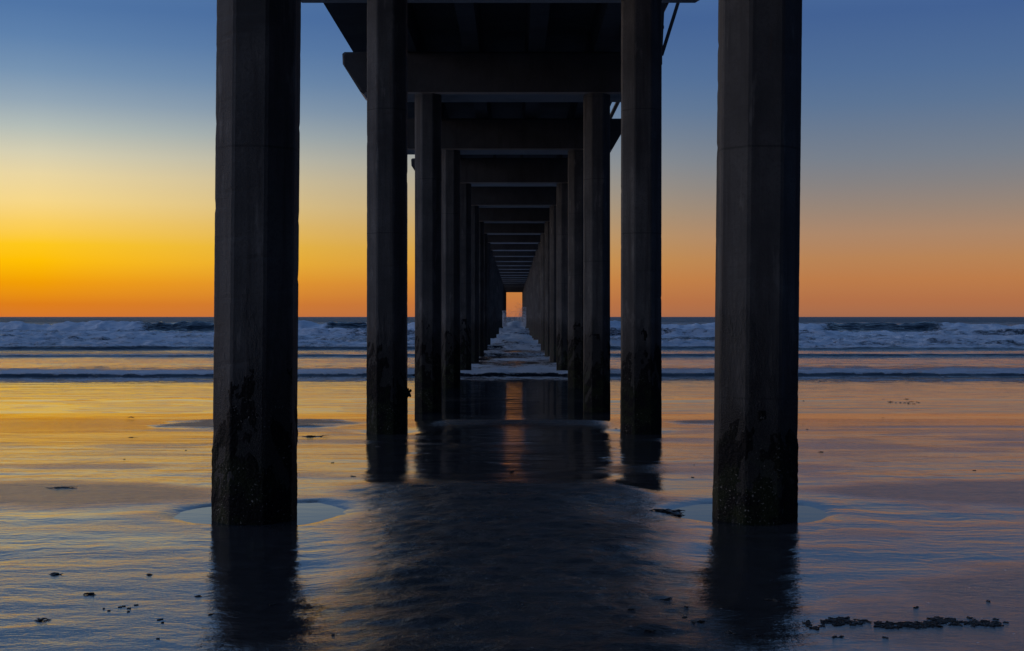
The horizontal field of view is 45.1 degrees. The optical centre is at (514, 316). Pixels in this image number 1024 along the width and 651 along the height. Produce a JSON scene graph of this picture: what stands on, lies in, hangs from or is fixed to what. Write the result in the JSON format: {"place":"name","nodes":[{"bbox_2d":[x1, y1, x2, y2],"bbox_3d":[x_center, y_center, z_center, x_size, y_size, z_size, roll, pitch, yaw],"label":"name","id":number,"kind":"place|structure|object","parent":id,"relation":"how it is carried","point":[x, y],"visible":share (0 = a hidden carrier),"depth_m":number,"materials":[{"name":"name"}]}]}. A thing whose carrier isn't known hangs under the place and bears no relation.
{"place":"outdoors","nodes":[
{"label":"outdoors","id":0,"kind":"place"},
{"bbox_2d":[0,386,1023,650],"bbox_3d":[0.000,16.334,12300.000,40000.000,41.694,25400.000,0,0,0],"label":"beach","id":1,"kind":"structure","parent":0,"point":[542,532],"depth_m":8.05,"materials":[{"name":"sand"}]},
{"bbox_2d":[34,618,50,621],"bbox_3d":[-2.305,1.478,6.006,0.065,0.015,0.078,0,0,38],"label":"kelp scrap","id":2,"kind":"object","parent":1,"relation":"on","point":[40,619],"visible":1,"depth_m":6.00,"materials":[{"name":"black plant"}]},
{"bbox_2d":[46,486,76,488],"bbox_3d":[-3.986,1.500,10.832,0.311,0.018,0.111,0,0,-1],"label":"kelp scrap","id":3,"kind":"object","parent":1,"relation":"on","point":[61,487],"visible":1,"depth_m":10.83,"materials":[{"name":"black plant"}]},
{"bbox_2d":[174,503,344,526],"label":"tide pool","id":4,"kind":"structure","parent":1,"relation":"on","point":[308,513],"depth_m":9.33,"materials":[{"name":"blue liquid"}]},
{"bbox_2d":[211,0,801,524],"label":"pier","id":5,"kind":"structure","parent":1,"relation":"on","point":[501,124],"depth_m":18.11,"materials":[{"name":"concrete"}]},
{"bbox_2d":[103,400,1008,638],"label":"kelp litter","id":6,"kind":"object","parent":1,"relation":"on","point":[839,621],"visible":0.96,"depth_m":5.97,"materials":[{"name":"black plant"}]},
{"bbox_2d":[649,509,684,515],"bbox_3d":[1.157,1.487,9.442,0.321,0.035,0.268,0,0,28],"label":"kelp scrap","id":7,"kind":"object","parent":1,"relation":"on","point":[675,512],"visible":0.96,"depth_m":9.40,"materials":[{"name":"black plant"}]},
{"bbox_2d":[672,503,826,525],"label":"tide pool","id":8,"kind":"structure","parent":1,"relation":"on","point":[701,512],"depth_m":9.38,"materials":[{"name":"blue liquid"}]},
{"bbox_2d":[0,317,1023,414],"bbox_3d":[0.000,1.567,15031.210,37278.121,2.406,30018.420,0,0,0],"label":"sea","id":9,"kind":"structure","parent":0,"point":[882,361],"depth_m":51.11,"materials":[{"name":"liquid"}]},
{"bbox_2d":[502,306,525,326],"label":"sea spray","id":10,"kind":"object","parent":9,"relation":"on","point":[504,324],"visible":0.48,"depth_m":172.08,"materials":[{"name":"grey liquid"}]},
{"bbox_2d":[0,0,1023,316],"label":"sky","id":11,"kind":"structure","parent":0,"point":[912,171],"materials":[{"name":"blue"}]}
]}

